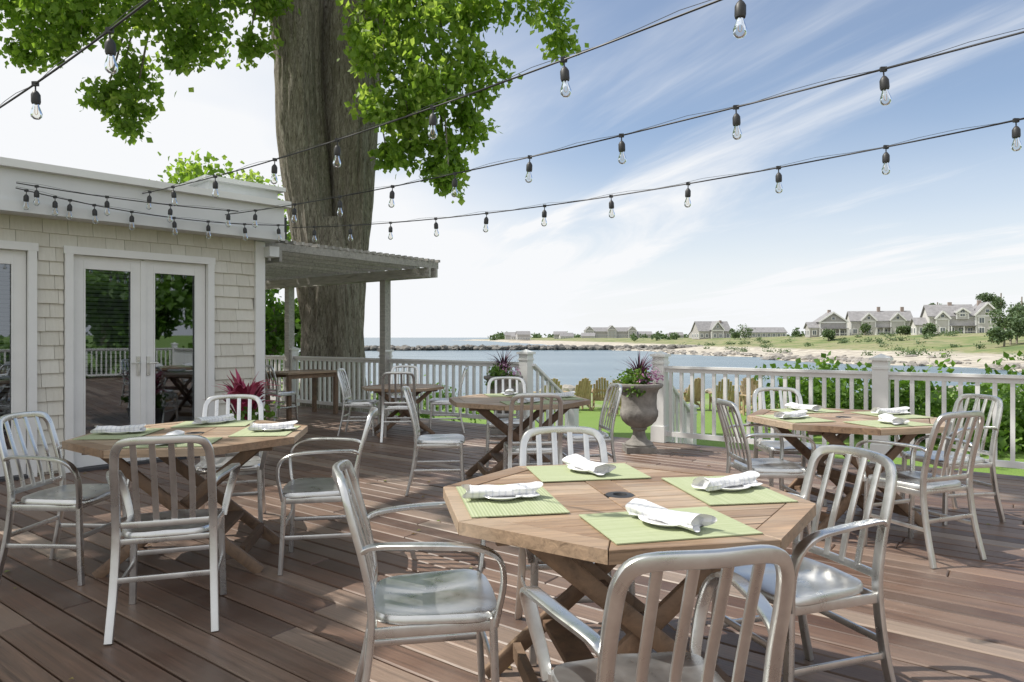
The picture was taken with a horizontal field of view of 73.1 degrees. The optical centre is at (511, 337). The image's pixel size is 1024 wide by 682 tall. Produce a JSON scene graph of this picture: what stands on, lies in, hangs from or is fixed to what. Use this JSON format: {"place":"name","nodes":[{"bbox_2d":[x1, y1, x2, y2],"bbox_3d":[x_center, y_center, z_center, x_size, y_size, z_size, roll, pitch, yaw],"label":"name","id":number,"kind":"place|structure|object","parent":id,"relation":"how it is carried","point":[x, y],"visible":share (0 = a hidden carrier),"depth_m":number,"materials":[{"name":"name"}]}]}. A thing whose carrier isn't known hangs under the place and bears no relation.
{"place":"outdoors","nodes":[
{"label":"outdoors","id":0,"kind":"place"},
{"bbox_2d":[0,0,1023,337],"label":"sky","id":1,"kind":"structure","parent":0,"point":[841,235],"materials":[{"name":"blue"}]},
{"bbox_2d":[532,364,698,444],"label":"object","id":2,"kind":"structure","parent":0,"point":[571,417],"depth_m":9.73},
{"bbox_2d":[282,338,1020,396],"bbox_3d":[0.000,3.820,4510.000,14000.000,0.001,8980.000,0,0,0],"label":"sea","id":3,"kind":"structure","parent":0,"point":[571,367],"depth_m":100.83,"materials":[{"name":"liquid"}]},
{"bbox_2d":[364,344,701,350],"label":"breakwater","id":4,"kind":"object","parent":3,"relation":"in","point":[498,347],"visible":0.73,"depth_m":206.05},
{"bbox_2d":[280,333,1023,475],"bbox_3d":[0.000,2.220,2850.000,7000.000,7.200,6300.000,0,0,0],"label":"ground","id":5,"kind":"structure","parent":0,"point":[989,354],"depth_m":131.41,"materials":[{"name":"plant"}]},
{"bbox_2d":[149,148,282,199],"bbox_3d":[-10.453,-1.857,21.785,4.368,8.168,5.626,0,0,32],"label":"tree","id":6,"kind":"object","parent":5,"relation":"on","point":[183,173],"visible":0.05,"depth_m":21.57,"materials":[{"name":"green plant"}]},
{"bbox_2d":[235,174,290,301],"bbox_3d":[-8.035,-1.410,21.419,3.086,7.275,3.217,0,0,44],"label":"tree","id":7,"kind":"object","parent":5,"relation":"on","point":[248,178],"visible":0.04,"depth_m":21.49,"materials":[{"name":"green plant"}]},
{"bbox_2d":[265,289,300,403],"bbox_3d":[-7.865,-0.074,23.187,5.257,4.614,3.849,0,0,-34],"label":"tree","id":8,"kind":"object","parent":5,"relation":"on","point":[275,328],"visible":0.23,"depth_m":22.76,"materials":[{"name":"green plant"}]},
{"bbox_2d":[0,0,588,412],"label":"maple tree","id":9,"kind":"object","parent":5,"relation":"on","point":[332,70],"visible":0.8,"depth_m":13.15,"materials":[{"name":"green plant"}]},
{"bbox_2d":[269,359,480,422],"bbox_3d":[-5.628,1.427,16.478,10.162,1.926,2.478,0,0,3],"label":"shrub border","id":10,"kind":"object","parent":5,"relation":"on","point":[427,416],"visible":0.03,"depth_m":16.44,"materials":[{"name":"green plant"}]},
{"bbox_2d":[0,403,1023,681],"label":"wooden deck","id":11,"kind":"structure","parent":5,"relation":"on","point":[956,615],"depth_m":3.60,"materials":[{"name":"wood"}]},
{"bbox_2d":[0,411,131,585],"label":"metal armchair","id":12,"kind":"object","parent":11,"relation":"on","point":[78,496],"visible":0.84,"depth_m":3.79,"materials":[{"name":"metal"}]},
{"bbox_2d":[0,249,253,474],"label":"walls","id":13,"kind":"structure","parent":11,"relation":"on","point":[107,400],"depth_m":9.87,"materials":[{"name":"paint"}]},
{"bbox_2d":[0,214,254,472],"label":"shingle siding","id":14,"kind":"object","parent":13,"relation":"attached to","point":[234,308],"visible":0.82,"depth_m":7.07,"materials":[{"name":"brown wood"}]},
{"bbox_2d":[0,240,264,481],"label":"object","id":15,"kind":"structure","parent":13,"relation":"attached to","point":[142,269],"depth_m":7.05,"materials":[{"name":"white paint"}]},
{"bbox_2d":[0,157,290,257],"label":"roof and fascia","id":16,"kind":"structure","parent":13,"relation":"on","point":[238,195],"depth_m":7.01,"materials":[{"name":"paint"}]},
{"bbox_2d":[0,0,150,119],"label":"string lights","id":17,"kind":"object","parent":16,"relation":"attached to","point":[110,46],"visible":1,"depth_m":2.98,"materials":[{"name":"black rubber"}]},
{"bbox_2d":[16,181,238,226],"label":"string lights","id":18,"kind":"object","parent":16,"relation":"attached to","point":[106,203],"visible":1,"depth_m":6.56,"materials":[{"name":"black rubber"}]},
{"bbox_2d":[16,187,289,240],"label":"string lights","id":19,"kind":"object","parent":16,"relation":"attached to","point":[69,208],"visible":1,"depth_m":6.82,"materials":[{"name":"black rubber"}]},
{"bbox_2d":[142,0,746,209],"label":"string lights","id":20,"kind":"object","parent":16,"relation":"attached to","point":[740,11],"visible":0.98,"depth_m":3.50,"materials":[{"name":"black rubber"}]},
{"bbox_2d":[225,28,1023,227],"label":"string lights","id":21,"kind":"object","parent":16,"relation":"attached to","point":[884,84],"visible":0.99,"depth_m":4.05,"materials":[{"name":"black rubber"}]},
{"bbox_2d":[292,118,1023,241],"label":"string lights","id":22,"kind":"object","parent":16,"relation":"attached to","point":[1016,131],"visible":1,"depth_m":5.06,"materials":[{"name":"black rubber"}]},
{"bbox_2d":[103,435,240,643],"bbox_3d":[-1.601,0.874,3.243,0.588,0.895,0.547,0,0,-18],"label":"metal armchair","id":23,"kind":"object","parent":11,"relation":"on","point":[174,523],"visible":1,"depth_m":3.10,"materials":[{"name":"metal"}]},
{"bbox_2d":[62,420,307,578],"bbox_3d":[-1.890,0.955,4.120,1.230,0.776,1.230,0,0,-8],"label":"octagonal wood table","id":24,"kind":"object","parent":11,"relation":"on","point":[247,448],"visible":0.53,"depth_m":3.87,"materials":[{"name":"brown wood"}]},
{"bbox_2d":[72,428,164,439],"bbox_3d":[-2.296,0.566,4.063,0.320,0.004,0.450,0,0,-6],"label":"placemat","id":25,"kind":"object","parent":24,"relation":"on","point":[97,436],"visible":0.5,"depth_m":3.97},
{"bbox_2d":[105,431,129,434],"bbox_3d":[-2.300,0.554,4.054,0.170,0.018,0.170,0,0,0],"label":"side plate","id":26,"kind":"object","parent":25,"relation":"on","point":[117,433],"visible":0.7,"depth_m":4.00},
{"bbox_2d":[90,424,145,432],"bbox_3d":[-2.298,0.532,4.050,0.287,0.042,0.112,0,0,-15],"label":"rolled napkin","id":27,"kind":"object","parent":26,"relation":"on","point":[125,428],"visible":0.96,"depth_m":4.03,"materials":[{"name":"fabric"}]},
{"bbox_2d":[122,437,222,448],"bbox_3d":[-1.833,0.566,3.714,0.450,0.004,0.320,0,0,-9],"label":"placemat","id":28,"kind":"object","parent":24,"relation":"on","point":[212,439],"visible":0.29,"depth_m":3.60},
{"bbox_2d":[170,420,255,427],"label":"placemat","id":29,"kind":"object","parent":24,"relation":"on","point":[231,423],"visible":0.86,"depth_m":4.47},
{"bbox_2d":[206,420,227,423],"bbox_3d":[-1.955,0.554,4.537,0.170,0.018,0.170,0,0,0],"label":"side plate","id":30,"kind":"object","parent":29,"relation":"on","point":[219,422],"visible":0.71,"depth_m":4.49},
{"bbox_2d":[192,414,235,423],"bbox_3d":[-1.952,0.532,4.533,0.114,0.043,0.286,0,0,30],"label":"rolled napkin","id":31,"kind":"object","parent":30,"relation":"on","point":[203,420],"visible":0.96,"depth_m":4.51,"materials":[{"name":"fabric"}]},
{"bbox_2d":[228,426,299,436],"bbox_3d":[-1.484,0.566,4.177,0.320,0.004,0.450,0,0,-7],"label":"placemat","id":32,"kind":"object","parent":24,"relation":"on","point":[245,432],"visible":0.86,"depth_m":4.05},
{"bbox_2d":[261,428,284,431],"bbox_3d":[-1.445,0.554,4.181,0.170,0.018,0.170,0,0,0],"label":"side plate","id":33,"kind":"object","parent":32,"relation":"on","point":[270,430],"visible":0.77,"depth_m":4.12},
{"bbox_2d":[247,421,297,430],"bbox_3d":[-1.444,0.531,4.175,0.287,0.044,0.111,0,0,-20],"label":"rolled napkin","id":34,"kind":"object","parent":33,"relation":"on","point":[280,425],"visible":0.94,"depth_m":4.16,"materials":[{"name":"fabric"}]},
{"bbox_2d":[187,394,267,522],"bbox_3d":[-1.999,0.874,4.917,0.588,0.895,0.547,0,0,-18],"label":"metal armchair","id":35,"kind":"object","parent":11,"relation":"on","point":[255,463],"visible":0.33,"depth_m":5.03,"materials":[{"name":"metal"}]},
{"bbox_2d":[204,368,285,474],"bbox_3d":[-2.607,0.813,6.771,0.854,1.014,0.708,0,0,44],"label":"potted dracaena","id":36,"kind":"object","parent":11,"relation":"on","point":[253,388],"visible":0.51,"depth_m":6.68,"materials":[{"name":"plant"}]},
{"bbox_2d":[265,365,297,420],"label":"metal side chair","id":37,"kind":"object","parent":11,"relation":"on","point":[276,391],"visible":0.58,"depth_m":10.91,"materials":[{"name":"metal"}]},
{"bbox_2d":[265,369,341,418],"bbox_3d":[-3.550,0.945,11.700,0.714,0.750,1.100,0,0,35],"label":"rectangular wood table","id":38,"kind":"object","parent":11,"relation":"on","point":[313,374],"visible":0.82,"depth_m":11.55,"materials":[{"name":"brown wood"}]},
{"bbox_2d":[276,407,377,574],"bbox_3d":[-1.071,0.874,4.090,0.547,0.895,0.588,0,0,-10],"label":"metal armchair","id":39,"kind":"object","parent":11,"relation":"on","point":[293,492],"visible":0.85,"depth_m":3.91,"materials":[{"name":"metal"}]},
{"bbox_2d":[265,240,439,414],"bbox_3d":[-4.543,0.033,11.619,5.900,2.575,3.422,0,0,37],"label":"pergola","id":40,"kind":"object","parent":11,"relation":"on","point":[292,266],"visible":0.48,"depth_m":11.51,"materials":[{"name":"white wood"}]},
{"bbox_2d":[337,368,379,435],"bbox_3d":[-2.112,0.874,9.450,0.544,0.895,0.460,0,0,0],"label":"metal side chair","id":41,"kind":"object","parent":11,"relation":"on","point":[350,403],"visible":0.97,"depth_m":9.33,"materials":[{"name":"metal"}]},
{"bbox_2d":[380,371,417,442],"bbox_3d":[-1.445,0.874,8.888,0.460,0.895,0.544,0,0,-5],"label":"metal side chair","id":42,"kind":"object","parent":11,"relation":"on","point":[395,405],"visible":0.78,"depth_m":8.72,"materials":[{"name":"metal"}]},
{"bbox_2d":[265,347,535,427],"bbox_3d":[-4.116,0.745,13.272,11.000,1.150,0.200,0,0,37],"label":"deck railing","id":43,"kind":"object","parent":11,"relation":"on","point":[525,362],"visible":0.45,"depth_m":11.62,"materials":[{"name":"wood"}]},
{"bbox_2d":[362,384,443,436],"bbox_3d":[-1.500,1.006,9.500,1.058,0.667,1.058,0,0,-20],"label":"octagonal wood table","id":44,"kind":"object","parent":11,"relation":"on","point":[427,389],"visible":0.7,"depth_m":9.34,"materials":[{"name":"brown wood"}]},
{"bbox_2d":[387,365,419,424],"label":"metal side chair","id":45,"kind":"object","parent":11,"relation":"on","point":[389,412],"visible":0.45,"depth_m":10.43,"materials":[{"name":"metal"}]},
{"bbox_2d":[332,460,506,681],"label":"metal armchair","id":46,"kind":"object","parent":11,"relation":"on","point":[450,604],"visible":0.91,"depth_m":2.25,"materials":[{"name":"metal"}]},
{"bbox_2d":[402,386,464,495],"bbox_3d":[-0.682,0.874,5.996,0.544,0.895,0.460,0,0,-4],"label":"metal side chair","id":47,"kind":"object","parent":11,"relation":"on","point":[441,441],"visible":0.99,"depth_m":5.80,"materials":[{"name":"metal"}]},
{"bbox_2d":[429,367,467,433],"bbox_3d":[-0.888,0.874,9.705,0.544,0.895,0.460,0,0,-5],"label":"metal side chair","id":48,"kind":"object","parent":11,"relation":"on","point":[438,401],"visible":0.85,"depth_m":9.50,"materials":[{"name":"metal"}]},
{"bbox_2d":[483,349,522,434],"bbox_3d":[-0.094,0.728,9.546,0.603,1.183,0.630,0,0,0],"label":"stone urn","id":49,"kind":"object","parent":11,"relation":"on","point":[502,368],"visible":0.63,"depth_m":9.41,"materials":[{"name":"grey stone"}]},
{"bbox_2d":[485,376,529,467],"bbox_3d":[-0.052,0.874,7.262,0.460,0.895,0.544,0,0,-2],"label":"metal side chair","id":50,"kind":"object","parent":11,"relation":"on","point":[489,424],"visible":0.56,"depth_m":7.40,"materials":[{"name":"metal"}]},
{"bbox_2d":[449,394,590,475],"bbox_3d":[0.060,0.955,6.400,1.230,0.776,1.230,0,0,-12],"label":"octagonal wood table","id":51,"kind":"object","parent":11,"relation":"on","point":[484,405],"visible":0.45,"depth_m":6.15,"materials":[{"name":"brown wood"}]},
{"bbox_2d":[499,400,557,404],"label":"placemat","id":52,"kind":"object","parent":51,"relation":"on","point":[538,402],"visible":0.64,"depth_m":5.98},
{"bbox_2d":[546,396,583,399],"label":"placemat","id":53,"kind":"object","parent":51,"relation":"on","point":[572,398],"visible":0.43,"depth_m":6.37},
{"bbox_2d":[503,393,562,469],"bbox_3d":[0.167,0.874,5.558,0.460,0.895,0.544,0,0,-6],"label":"metal side chair","id":54,"kind":"object","parent":11,"relation":"on","point":[509,446],"visible":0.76,"depth_m":5.38,"materials":[{"name":"metal"}]},
{"bbox_2d":[515,426,634,665],"bbox_3d":[0.264,0.874,3.060,0.588,0.895,0.547,0,0,-6],"label":"metal armchair","id":55,"kind":"object","parent":11,"relation":"on","point":[536,565],"visible":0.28,"depth_m":3.25,"materials":[{"name":"metal"}]},
{"bbox_2d":[562,383,621,462],"bbox_3d":[0.721,0.874,6.309,0.544,0.895,0.460,0,0,-8],"label":"metal side chair","id":56,"kind":"object","parent":11,"relation":"on","point":[577,438],"visible":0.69,"depth_m":6.21,"materials":[{"name":"metal"}]},
{"bbox_2d":[443,462,815,681],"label":"octagonal wood table","id":57,"kind":"object","parent":11,"relation":"on","point":[572,546],"visible":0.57,"depth_m":2.25,"materials":[{"name":"brown wood"}]},
{"bbox_2d":[456,484,569,517],"bbox_3d":[-0.013,0.566,2.422,0.320,0.004,0.450,0,0,-11],"label":"placemat","id":58,"kind":"object","parent":57,"relation":"on","point":[545,502],"visible":0.64,"depth_m":2.30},
{"bbox_2d":[483,494,524,500],"bbox_3d":[-0.036,0.554,2.429,0.170,0.018,0.170,0,0,0],"label":"side plate","id":59,"kind":"object","parent":58,"relation":"on","point":[503,498],"visible":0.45,"depth_m":2.38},
{"bbox_2d":[461,481,542,498],"bbox_3d":[-0.034,0.532,2.424,0.287,0.042,0.112,0,0,-8],"label":"rolled napkin","id":60,"kind":"object","parent":59,"relation":"on","point":[515,489],"visible":0.98,"depth_m":2.40,"materials":[{"name":"fabric"}]},
{"bbox_2d":[526,463,650,481],"bbox_3d":[0.312,0.566,2.902,0.450,0.004,0.320,0,0,-10],"label":"placemat","id":61,"kind":"object","parent":57,"relation":"on","point":[558,473],"visible":0.79,"depth_m":2.84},
{"bbox_2d":[567,464,589,472],"bbox_3d":[0.318,0.554,2.918,0.170,0.018,0.170,0,0,0],"label":"side plate","id":62,"kind":"object","parent":61,"relation":"on","point":[570,466],"visible":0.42,"depth_m":2.88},
{"bbox_2d":[562,454,615,474],"bbox_3d":[0.323,0.532,2.919,0.113,0.043,0.286,0,0,-28],"label":"rolled napkin","id":63,"kind":"object","parent":62,"relation":"on","point":[582,462],"visible":0.99,"depth_m":2.85,"materials":[{"name":"fabric"}]},
{"bbox_2d":[579,506,762,544],"bbox_3d":[0.468,0.566,2.098,0.450,0.004,0.320,0,0,-13],"label":"placemat","id":64,"kind":"object","parent":57,"relation":"on","point":[618,528],"visible":0.79,"depth_m":2.03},
{"bbox_2d":[638,515,677,527],"bbox_3d":[0.469,0.554,2.095,0.170,0.018,0.170,0,0,0],"label":"side plate","id":65,"kind":"object","parent":64,"relation":"on","point":[655,523],"visible":0.32,"depth_m":2.06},
{"bbox_2d":[625,498,716,531],"bbox_3d":[0.475,0.533,2.101,0.106,0.041,0.287,0,0,-38],"label":"rolled napkin","id":66,"kind":"object","parent":65,"relation":"on","point":[691,521],"visible":0.99,"depth_m":2.05,"materials":[{"name":"fabric"}]},
{"bbox_2d":[661,476,797,505],"bbox_3d":[0.792,0.566,2.578,0.320,0.004,0.450,0,0,-9],"label":"placemat","id":67,"kind":"object","parent":57,"relation":"on","point":[760,494],"visible":0.71,"depth_m":2.48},
{"bbox_2d":[719,483,750,491],"bbox_3d":[0.801,0.554,2.575,0.170,0.018,0.170,0,0,0],"label":"side plate","id":68,"kind":"object","parent":67,"relation":"on","point":[734,488],"visible":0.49,"depth_m":2.53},
{"bbox_2d":[691,471,762,490],"bbox_3d":[0.802,0.531,2.570,0.287,0.044,0.111,0,0,-25],"label":"rolled napkin","id":69,"kind":"object","parent":68,"relation":"on","point":[744,479],"visible":0.98,"depth_m":2.55,"materials":[{"name":"fabric"}]},
{"bbox_2d":[610,352,663,453],"bbox_3d":[1.443,0.727,8.010,0.604,1.186,0.645,0,0,0],"label":"stone urn","id":70,"kind":"object","parent":11,"relation":"on","point":[639,409],"visible":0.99,"depth_m":7.85,"materials":[{"name":"grey stone"}]},
{"bbox_2d":[519,544,794,681],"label":"metal armchair","id":71,"kind":"object","parent":11,"relation":"on","point":[679,663],"visible":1,"depth_m":1.46,"materials":[{"name":"metal"}]},
{"bbox_2d":[716,398,815,534],"bbox_3d":[1.700,0.874,4.758,0.547,0.895,0.588,0,0,-2],"label":"metal armchair","id":72,"kind":"object","parent":11,"relation":"on","point":[781,468],"visible":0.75,"depth_m":4.69,"materials":[{"name":"metal"}]},
{"bbox_2d":[752,387,826,505],"bbox_3d":[2.252,0.874,5.682,0.460,0.895,0.544,0,0,2],"label":"metal side chair","id":73,"kind":"object","parent":11,"relation":"on","point":[771,448],"visible":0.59,"depth_m":5.82,"materials":[{"name":"metal"}]},
{"bbox_2d":[711,445,896,681],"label":"metal armchair","id":74,"kind":"object","parent":11,"relation":"on","point":[822,588],"visible":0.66,"depth_m":2.45,"materials":[{"name":"metal"}]},
{"bbox_2d":[650,351,1023,468],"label":"deck railing","id":75,"kind":"object","parent":11,"relation":"on","point":[880,375],"visible":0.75,"depth_m":7.60,"materials":[{"name":"wood"}]},
{"bbox_2d":[747,408,945,529],"bbox_3d":[2.370,0.955,4.940,1.230,0.776,1.230,0,0,-15],"label":"octagonal wood table","id":76,"kind":"object","parent":11,"relation":"on","point":[827,431],"visible":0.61,"depth_m":4.74,"materials":[{"name":"brown wood"}]},
{"bbox_2d":[755,415,835,422],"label":"placemat","id":77,"kind":"object","parent":76,"relation":"on","point":[807,419],"visible":0.64,"depth_m":4.74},
{"bbox_2d":[767,408,842,412],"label":"placemat","id":78,"kind":"object","parent":76,"relation":"on","point":[821,410],"visible":0.57,"depth_m":5.33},
{"bbox_2d":[842,420,932,427],"bbox_3d":[2.476,0.566,4.544,0.450,0.004,0.320,0,0,-17],"label":"placemat","id":79,"kind":"object","parent":76,"relation":"on","point":[875,423],"visible":0.71,"depth_m":4.47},
{"bbox_2d":[851,411,934,418],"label":"placemat","id":80,"kind":"object","parent":76,"relation":"on","point":[907,416],"visible":0.57,"depth_m":4.99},
{"bbox_2d":[855,411,986,568],"bbox_3d":[2.523,0.874,4.224,0.588,0.895,0.547,0,0,-22],"label":"metal armchair","id":81,"kind":"object","parent":11,"relation":"on","point":[912,482],"visible":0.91,"depth_m":4.10,"materials":[{"name":"metal"}]},
{"bbox_2d":[895,394,1005,524],"bbox_3d":[3.259,0.874,5.111,0.547,0.895,0.588,0,0,-10],"label":"metal armchair","id":82,"kind":"object","parent":11,"relation":"on","point":[980,462],"visible":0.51,"depth_m":4.97,"materials":[{"name":"metal"}]},
{"bbox_2d":[515,331,530,339],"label":"seaside house","id":83,"kind":"structure","parent":5,"relation":"on","point":[522,335],"depth_m":629.65,"materials":[{"name":"grey"}]},
{"bbox_2d":[533,378,561,409],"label":"adirondack chair","id":84,"kind":"object","parent":5,"relation":"on","point":[556,381],"visible":0.11,"depth_m":22.05,"materials":[{"name":"yellow wood"}]},
{"bbox_2d":[558,333,573,338],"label":"seaside house","id":85,"kind":"structure","parent":5,"relation":"on","point":[564,335],"depth_m":651.42,"materials":[{"name":"concrete"}]},
{"bbox_2d":[563,378,593,410],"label":"adirondack chair","id":86,"kind":"object","parent":5,"relation":"on","point":[583,388],"visible":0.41,"depth_m":22.62,"materials":[{"name":"yellow wood"}]},
{"bbox_2d":[592,377,609,409],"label":"adirondack chair","id":87,"kind":"object","parent":5,"relation":"on","point":[595,390],"visible":0.56,"depth_m":23.22,"materials":[{"name":"yellow wood"}]},
{"bbox_2d":[608,379,621,415],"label":"adirondack chair","id":88,"kind":"object","parent":5,"relation":"on","point":[613,381],"visible":0.14,"depth_m":20.24,"materials":[{"name":"yellow wood"}]},
{"bbox_2d":[583,325,652,337],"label":"house","id":89,"kind":"structure","parent":5,"relation":"on","point":[611,331],"depth_m":680.00,"materials":[{"name":"grey"}]},
{"bbox_2d":[488,331,804,341],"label":"distant trees","id":90,"kind":"object","parent":5,"relation":"on","point":[660,336],"visible":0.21,"depth_m":765.70,"materials":[{"name":"green plant"}]},
{"bbox_2d":[281,348,1023,394],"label":"shore rocks","id":91,"kind":"object","parent":5,"relation":"on","point":[772,356],"visible":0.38,"depth_m":108.28,"materials":[{"name":"stone"}]},
{"bbox_2d":[678,378,700,409],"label":"adirondack chair","id":92,"kind":"object","parent":5,"relation":"on","point":[697,390],"visible":0.45,"depth_m":22.74,"materials":[{"name":"yellow wood"}]},
{"bbox_2d":[691,320,730,338],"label":"seaside house","id":93,"kind":"structure","parent":5,"relation":"on","point":[709,329],"depth_m":300.25,"materials":[{"name":"grey"}]},
{"bbox_2d":[706,379,734,411],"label":"adirondack chair","id":94,"kind":"object","parent":5,"relation":"on","point":[730,395],"visible":0.52,"depth_m":22.02,"materials":[{"name":"yellow wood"}]},
{"bbox_2d":[734,378,757,409],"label":"adirondack chair","id":95,"kind":"object","parent":5,"relation":"on","point":[740,396],"visible":0.14,"depth_m":22.86,"materials":[{"name":"yellow wood"}]},
{"bbox_2d":[739,377,757,414],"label":"adirondack chair","id":96,"kind":"object","parent":5,"relation":"on","point":[743,392],"visible":0.23,"depth_m":20.78,"materials":[{"name":"yellow wood"}]},
{"bbox_2d":[740,327,787,337],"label":"seaside house","id":97,"kind":"structure","parent":5,"relation":"on","point":[769,331],"depth_m":310.30,"materials":[{"name":"grey"}]},
{"bbox_2d":[803,310,848,336],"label":"seaside house","id":98,"kind":"structure","parent":5,"relation":"on","point":[829,320],"depth_m":200.23,"materials":[{"name":"grey"}]},
{"bbox_2d":[678,292,1023,360],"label":"shoreline trees","id":99,"kind":"object","parent":5,"relation":"on","point":[1009,325],"visible":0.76,"depth_m":155.10,"materials":[{"name":"green plant"}]},
{"bbox_2d":[845,307,912,335],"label":"seaside house","id":100,"kind":"structure","parent":5,"relation":"on","point":[883,322],"depth_m":202.21,"materials":[{"name":"wood"}]},
{"bbox_2d":[745,350,1023,456],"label":"hedge","id":101,"kind":"object","parent":5,"relation":"on","point":[1003,395],"visible":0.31,"depth_m":13.60,"materials":[{"name":"green plant"}]},
{"bbox_2d":[909,300,998,334],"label":"seaside house","id":102,"kind":"structure","parent":5,"relation":"on","point":[966,318],"depth_m":172.29,"materials":[{"name":"wood"}]},
{"bbox_3d":[-1.832,0.554,3.695,0.170,0.018,0.170,0,0,0],"label":"side plate","id":103,"kind":"object","parent":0,"visible":0},
{"bbox_2d":[155,430,184,444],"bbox_3d":[-1.824,0.533,3.698,0.106,0.041,0.287,0,0,-10],"label":"rolled napkin","id":104,"kind":"object","parent":103,"relation":"on","point":[177,432],"visible":0.18,"depth_m":3.77,"materials":[{"name":"fabric"}]},
{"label":"side plate","id":105,"kind":"object","parent":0,"visible":0},
{"bbox_2d":[871,406,910,413],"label":"rolled napkin","id":106,"kind":"object","parent":105,"relation":"on","point":[904,409],"visible":0.97,"depth_m":5.04,"materials":[{"name":"fabric"}]},
{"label":"side plate","id":107,"kind":"object","parent":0,"visible":0},
{"bbox_2d":[785,402,822,410],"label":"rolled napkin","id":108,"kind":"object","parent":107,"relation":"on","point":[803,406],"visible":0.96,"depth_m":5.31,"materials":[{"name":"fabric"}]},
{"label":"side plate","id":109,"kind":"object","parent":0,"visible":0},
{"bbox_2d":[774,410,808,417],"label":"rolled napkin","id":110,"kind":"object","parent":109,"relation":"on","point":[798,413],"visible":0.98,"depth_m":4.79,"materials":[{"name":"fabric"}]},
{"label":"side plate","id":111,"kind":"object","parent":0,"visible":0},
{"bbox_2d":[878,413,908,423],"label":"rolled napkin","id":112,"kind":"object","parent":111,"relation":"on","point":[891,418],"visible":0.99,"depth_m":4.45,"materials":[{"name":"fabric"}]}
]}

